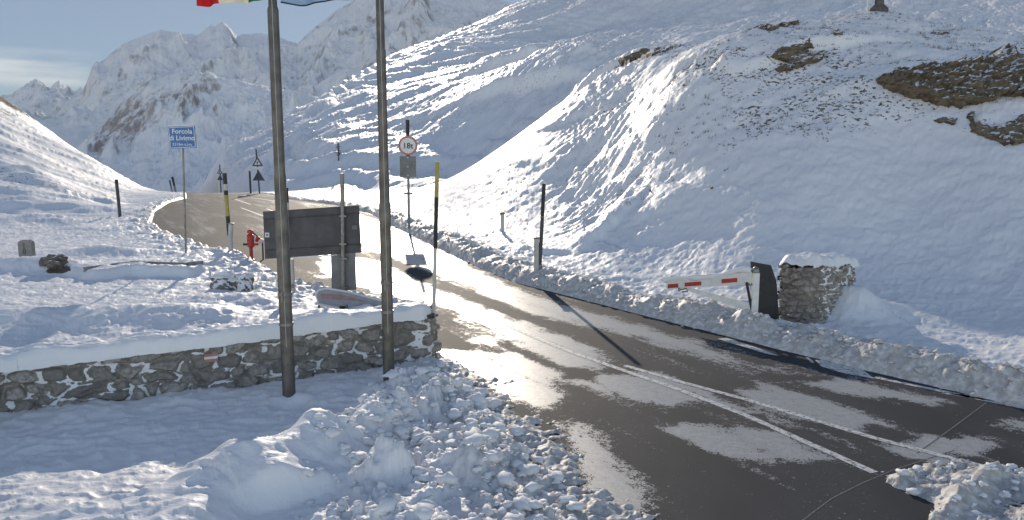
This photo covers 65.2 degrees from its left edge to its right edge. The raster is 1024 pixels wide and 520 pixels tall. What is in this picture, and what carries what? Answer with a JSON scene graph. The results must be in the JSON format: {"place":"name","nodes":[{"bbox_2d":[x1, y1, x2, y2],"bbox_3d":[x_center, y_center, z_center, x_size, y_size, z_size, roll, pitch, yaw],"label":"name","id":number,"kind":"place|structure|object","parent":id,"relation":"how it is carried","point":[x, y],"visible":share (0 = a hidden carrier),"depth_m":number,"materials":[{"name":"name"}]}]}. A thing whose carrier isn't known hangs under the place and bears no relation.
{"place":"outdoors","nodes":[
{"label":"outdoors","id":0,"kind":"place"},
{"bbox_2d":[1,79,69,113],"bbox_3d":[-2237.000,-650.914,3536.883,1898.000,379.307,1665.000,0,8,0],"label":"distant peak","id":1,"kind":"structure","parent":0,"point":[32,96],"depth_m":3572.83,"materials":[{"name":"white snow"}]},
{"bbox_2d":[50,80,82,97],"bbox_3d":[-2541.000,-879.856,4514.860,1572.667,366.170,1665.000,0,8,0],"label":"distant peak","id":2,"kind":"structure","parent":0,"point":[64,90],"depth_m":4598.69,"materials":[{"name":"white snow"}]},
{"bbox_2d":[75,70,318,192],"bbox_3d":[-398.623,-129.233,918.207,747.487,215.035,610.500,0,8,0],"label":"mountain","id":3,"kind":"structure","parent":0,"point":[129,138],"depth_m":997.70,"materials":[{"name":"white snow"}]},
{"bbox_2d":[0,0,522,94],"label":"sky","id":4,"kind":"structure","parent":0,"point":[47,41],"materials":[{"name":"blue"}]},
{"bbox_2d":[24,0,510,147],"bbox_3d":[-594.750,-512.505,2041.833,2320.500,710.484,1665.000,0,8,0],"label":"mountain","id":5,"kind":"structure","parent":0,"point":[341,38],"depth_m":2254.31,"materials":[{"name":"white snow"}]},
{"bbox_2d":[283,68,360,96],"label":"saddle slope","id":6,"kind":"structure","parent":0,"point":[326,85],"depth_m":1565.10,"materials":[{"name":"white snow"}]},
{"bbox_2d":[0,0,1023,519],"bbox_3d":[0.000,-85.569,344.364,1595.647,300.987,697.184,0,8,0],"label":"ground","id":7,"kind":"structure","parent":0,"point":[912,208],"depth_m":26.36,"materials":[{"name":"white snow"}]},
{"bbox_2d":[0,107,20,115],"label":"rock outcrop","id":8,"kind":"object","parent":7,"relation":"on","point":[8,112],"visible":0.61,"depth_m":93.09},
{"bbox_2d":[18,239,35,256],"bbox_3d":[-15.768,-0.096,26.026,0.430,1.183,0.244,0,8,0],"label":"boundary stone","id":9,"kind":"object","parent":7,"relation":"on","point":[26,247],"visible":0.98,"depth_m":25.88,"materials":[{"name":"stone"}]},
{"bbox_2d":[39,253,68,268],"bbox_3d":[-13.762,0.062,24.034,0.764,0.534,0.676,0,8,0],"label":"boulder","id":10,"kind":"object","parent":7,"relation":"on","point":[54,261],"visible":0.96,"depth_m":23.80,"materials":[{"name":"grey stone"}]},
{"bbox_2d":[115,179,121,216],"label":"snow stake","id":11,"kind":"object","parent":7,"relation":"on","point":[118,198],"visible":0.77,"depth_m":45.88,"materials":[{"name":"metal"}]},
{"bbox_2d":[83,261,203,271],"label":"wall","id":12,"kind":"structure","parent":7,"relation":"on","point":[193,263],"depth_m":24.15,"materials":[{"name":"concrete"}]},
{"bbox_2d":[171,177,176,191],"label":"snow stake","id":13,"kind":"object","parent":7,"relation":"on","point":[173,182],"visible":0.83,"depth_m":79.65,"materials":[{"name":"metal"}]},
{"bbox_2d":[168,124,196,252],"bbox_3d":[-11.630,-2.354,28.519,0.982,4.884,0.119,0,8,0],"label":"place sign","id":14,"kind":"object","parent":7,"relation":"on","point":[181,137],"visible":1,"depth_m":28.21,"materials":[{"name":"metal"}]},
{"bbox_2d":[0,300,441,412],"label":"stone wall","id":15,"kind":"structure","parent":7,"relation":"on","point":[133,366],"depth_m":12.58,"materials":[{"name":"grey stone"}]},
{"bbox_2d":[209,271,238,289],"bbox_3d":[-7.811,0.630,21.797,0.794,0.668,0.707,0,8,0],"label":"boulder","id":16,"kind":"object","parent":7,"relation":"on","point":[224,280],"visible":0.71,"depth_m":21.57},
{"bbox_2d":[222,173,229,238],"bbox_3d":[-10.502,-1.591,29.558,0.229,3.228,0.148,0,8,0],"label":"snow stake","id":17,"kind":"object","parent":7,"relation":"on","point":[226,200],"visible":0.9,"depth_m":29.42,"materials":[{"name":"plastic"}]},
{"bbox_2d":[227,223,233,251],"bbox_3d":[-10.331,-0.664,29.483,0.264,1.408,0.249,0,8,0],"label":"marker post","id":18,"kind":"object","parent":7,"relation":"on","point":[230,236],"visible":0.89,"depth_m":29.39,"materials":[{"name":"plastic"}]},
{"bbox_2d":[237,272,253,290],"bbox_3d":[-7.171,0.711,21.495,0.430,0.754,0.485,0,8,0],"label":"boulder","id":19,"kind":"object","parent":7,"relation":"on","point":[245,281],"visible":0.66,"depth_m":21.32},
{"bbox_2d":[249,171,251,192],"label":"snow stake","id":20,"kind":"object","parent":7,"relation":"on","point":[250,181],"visible":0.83,"depth_m":75.62,"materials":[{"name":"metal"}]},
{"bbox_2d":[243,229,258,260],"bbox_3d":[-9.039,-0.422,27.699,0.520,1.266,0.240,0,8,0],"label":"hydrant","id":21,"kind":"object","parent":7,"relation":"on","point":[250,243],"visible":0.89,"depth_m":27.59,"materials":[{"name":"red metal"}]},
{"bbox_2d":[267,0,295,397],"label":"flagpole","id":22,"kind":"object","parent":7,"relation":"on","point":[284,295],"visible":0.87,"depth_m":11.89,"materials":[{"name":"metal"}]},
{"bbox_2d":[196,0,259,6],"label":"flag","id":23,"kind":"object","parent":22,"relation":"attached to","point":[206,3],"visible":1,"depth_m":11.61,"materials":[{"name":"red fabric"}]},
{"bbox_2d":[286,187,290,258],"bbox_3d":[-5.758,-0.312,20.649,0.106,3.112,0.095,0,8,0],"label":"snow stake","id":24,"kind":"object","parent":7,"relation":"on","point":[288,202],"visible":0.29,"depth_m":20.46,"materials":[{"name":"plastic"}]},
{"bbox_2d":[290,259,294,292],"bbox_3d":[-5.699,0.639,20.671,0.160,1.343,0.145,0,8,0],"label":"barrier post","id":25,"kind":"object","parent":7,"relation":"on","point":[292,276],"visible":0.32,"depth_m":20.59,"materials":[{"name":"plastic"}]},
{"bbox_2d":[263,173,360,289],"bbox_3d":[-4.768,-0.273,19.081,2.308,3.581,0.188,0,8,0],"label":"direction board","id":26,"kind":"object","parent":7,"relation":"on","point":[334,233],"visible":0.77,"depth_m":19.09,"materials":[{"name":"metal"}]},
{"bbox_2d":[336,142,341,160],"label":"bare tree","id":27,"kind":"object","parent":7,"relation":"on","point":[338,150],"visible":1,"depth_m":97.07,"materials":[{"name":"grey"}]},
{"bbox_2d":[315,287,380,308],"bbox_3d":[-3.824,1.043,18.894,1.670,0.805,0.105,0,8,0],"label":"gate arm","id":28,"kind":"object","parent":7,"relation":"on","point":[334,298],"visible":0.69,"depth_m":18.90},
{"bbox_2d":[376,0,393,380],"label":"flagpole","id":29,"kind":"object","parent":7,"relation":"on","point":[386,283],"visible":0.81,"depth_m":12.48,"materials":[{"name":"metal"}]},
{"bbox_2d":[281,0,331,5],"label":"flag","id":30,"kind":"object","parent":29,"relation":"attached to","point":[301,2],"visible":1,"depth_m":12.11,"materials":[{"name":"blue fabric"}]},
{"bbox_2d":[398,120,417,227],"bbox_3d":[-4.827,-3.814,37.406,0.902,5.412,0.255,0,8,0],"label":"weight limit sign","id":31,"kind":"object","parent":7,"relation":"on","point":[407,145],"visible":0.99,"depth_m":37.19,"materials":[{"name":"metal"}]},
{"bbox_2d":[432,162,438,353],"bbox_3d":[-1.359,0.247,14.064,0.212,3.918,0.070,0,8,0],"label":"snow stake","id":32,"kind":"object","parent":7,"relation":"on","point":[436,196],"visible":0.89,"depth_m":13.95,"materials":[{"name":"plastic"}]},
{"bbox_2d":[295,360,584,519],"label":"snow clods","id":33,"kind":"object","parent":7,"relation":"on","point":[476,436],"visible":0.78,"depth_m":9.35,"materials":[{"name":"white snow"}]},
{"bbox_2d":[500,212,504,231],"bbox_3d":[-0.403,-1.449,33.614,0.225,1.118,0.219,0,8,0],"label":"marker post","id":34,"kind":"object","parent":7,"relation":"on","point":[502,221],"visible":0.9,"depth_m":33.53,"materials":[{"name":"plastic"}]},
{"bbox_2d":[533,237,539,271],"bbox_3d":[0.706,-0.029,23.110,0.225,1.272,0.219,0,8,0],"label":"marker post","id":35,"kind":"object","parent":7,"relation":"on","point":[536,253],"visible":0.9,"depth_m":23.03,"materials":[{"name":"plastic"}]},
{"bbox_2d":[539,184,545,268],"bbox_3d":[0.851,-0.786,23.006,0.229,2.809,0.106,0,8,0],"label":"snow stake","id":36,"kind":"object","parent":7,"relation":"on","point":[542,223],"visible":0.91,"depth_m":22.94,"materials":[{"name":"metal"}]},
{"bbox_2d":[614,43,680,68],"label":"rock outcrop","id":37,"kind":"object","parent":7,"relation":"on","point":[643,53],"visible":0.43,"depth_m":57.42,"materials":[{"name":"grey stone"}]},
{"bbox_2d":[370,209,1023,403],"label":"berm clods","id":38,"kind":"object","parent":7,"relation":"on","point":[975,392],"visible":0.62,"depth_m":16.09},
{"bbox_2d":[663,266,759,311],"bbox_3d":[4.378,0.744,17.767,2.172,1.364,0.226,5,9,31],"label":"road barrier","id":39,"kind":"object","parent":7,"relation":"on","point":[743,275],"visible":0.98,"depth_m":17.54,"materials":[{"name":"white metal"}]},
{"bbox_2d":[438,356,1023,519],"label":"slush lumps","id":40,"kind":"object","parent":7,"relation":"on","point":[989,466],"visible":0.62,"depth_m":9.06,"materials":[{"name":"white snow"}]},
{"bbox_2d":[745,282,750,309],"bbox_3d":[5.177,1.035,17.301,0.307,1.126,0.060,0,8,0],"label":"barrier post","id":41,"kind":"object","parent":7,"relation":"on","point":[748,292],"visible":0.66,"depth_m":17.24,"materials":[{"name":"black paint"}]},
{"bbox_2d":[750,261,778,318],"bbox_3d":[5.586,0.910,17.687,0.708,1.781,0.100,0,8,0],"label":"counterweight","id":42,"kind":"object","parent":7,"relation":"on","point":[768,299],"visible":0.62,"depth_m":17.61,"materials":[{"name":"black paint"}]},
{"bbox_2d":[754,19,798,30],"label":"rock outcrop","id":43,"kind":"object","parent":7,"relation":"on","point":[768,27],"visible":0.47,"depth_m":40.86,"materials":[{"name":"grey stone"}]},
{"bbox_2d":[771,42,824,72],"bbox_3d":[12.636,-8.873,35.425,2.639,1.963,3.633,2,8,17],"label":"rock outcrop","id":44,"kind":"object","parent":7,"relation":"on","point":[795,56],"visible":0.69,"depth_m":35.29,"materials":[{"name":"brown stone"}]},
{"bbox_2d":[777,252,859,323],"bbox_3d":[7.186,0.739,18.634,1.090,2.077,3.268,7,10,41],"label":"wall stub","id":45,"kind":"object","parent":7,"relation":"on","point":[808,293],"depth_m":17.57,"materials":[{"name":"stone"}]},
{"bbox_2d":[615,10,1023,204],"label":"dry grass","id":46,"kind":"structure","parent":7,"relation":"on","point":[804,103],"depth_m":35.77,"materials":[{"name":"brown plant"}]},
{"bbox_2d":[831,28,842,35],"bbox_3d":[15.803,-11.016,39.027,1.049,1.428,5.988,3,8,21],"label":"rock outcrop","id":47,"kind":"object","parent":7,"relation":"on","point":[836,32],"visible":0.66,"depth_m":36.52,"materials":[{"name":"grey stone"}]},
{"bbox_2d":[869,0,888,11],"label":"mast","id":48,"kind":"object","parent":7,"relation":"on","point":[880,5],"visible":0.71,"depth_m":48.70,"materials":[{"name":"metal"}]},
{"bbox_2d":[931,29,949,34],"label":"rock outcrop","id":49,"kind":"object","parent":7,"relation":"on","point":[940,32],"visible":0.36,"depth_m":40.50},
{"bbox_2d":[934,116,957,124],"bbox_3d":[15.466,-4.926,28.741,1.096,0.556,1.061,4,9,26],"label":"rock outcrop","id":50,"kind":"object","parent":7,"relation":"on","point":[950,121],"visible":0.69,"depth_m":28.46,"materials":[{"name":"stone"}]},
{"bbox_2d":[875,43,1023,108],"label":"rock outcrop","id":51,"kind":"object","parent":7,"relation":"on","point":[962,82],"visible":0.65,"depth_m":29.97,"materials":[{"name":"brown stone"}]},
{"bbox_2d":[966,110,1023,145],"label":"rock outcrop","id":52,"kind":"object","parent":7,"relation":"on","point":[1008,133],"visible":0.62,"depth_m":26.86,"materials":[{"name":"brown stone"}]},
{"bbox_2d":[152,193,1023,519],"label":"road","id":53,"kind":"structure","parent":0,"point":[650,447],"depth_m":12.22,"materials":[{"name":"grey asphalt"}]},
{"bbox_2d":[217,165,222,192],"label":"warning sign","id":54,"kind":"object","parent":53,"relation":"on","point":[220,173],"visible":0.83,"depth_m":94.43,"materials":[{"name":"metal"}]},
{"bbox_2d":[252,233,263,258],"bbox_3d":[-8.914,-0.370,28.108,0.409,1.222,0.065,0,8,0],"label":"striped arm","id":55,"kind":"object","parent":53,"relation":"on","point":[256,237],"visible":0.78,"depth_m":28.04},
{"bbox_2d":[252,149,264,193],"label":"warning sign","id":56,"kind":"object","parent":53,"relation":"on","point":[258,177],"visible":0.9,"depth_m":74.43,"materials":[{"name":"metal"}]},
{"bbox_2d":[235,198,1023,472],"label":"road markings","id":57,"kind":"object","parent":53,"relation":"on","point":[846,369],"visible":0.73,"depth_m":12.71,"materials":[{"name":"paint"}]},
{"bbox_2d":[802,402,986,519],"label":"road seams","id":58,"kind":"object","parent":53,"relation":"on","point":[896,468],"visible":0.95,"depth_m":9.67,"materials":[{"name":"black asphalt"}]}
]}

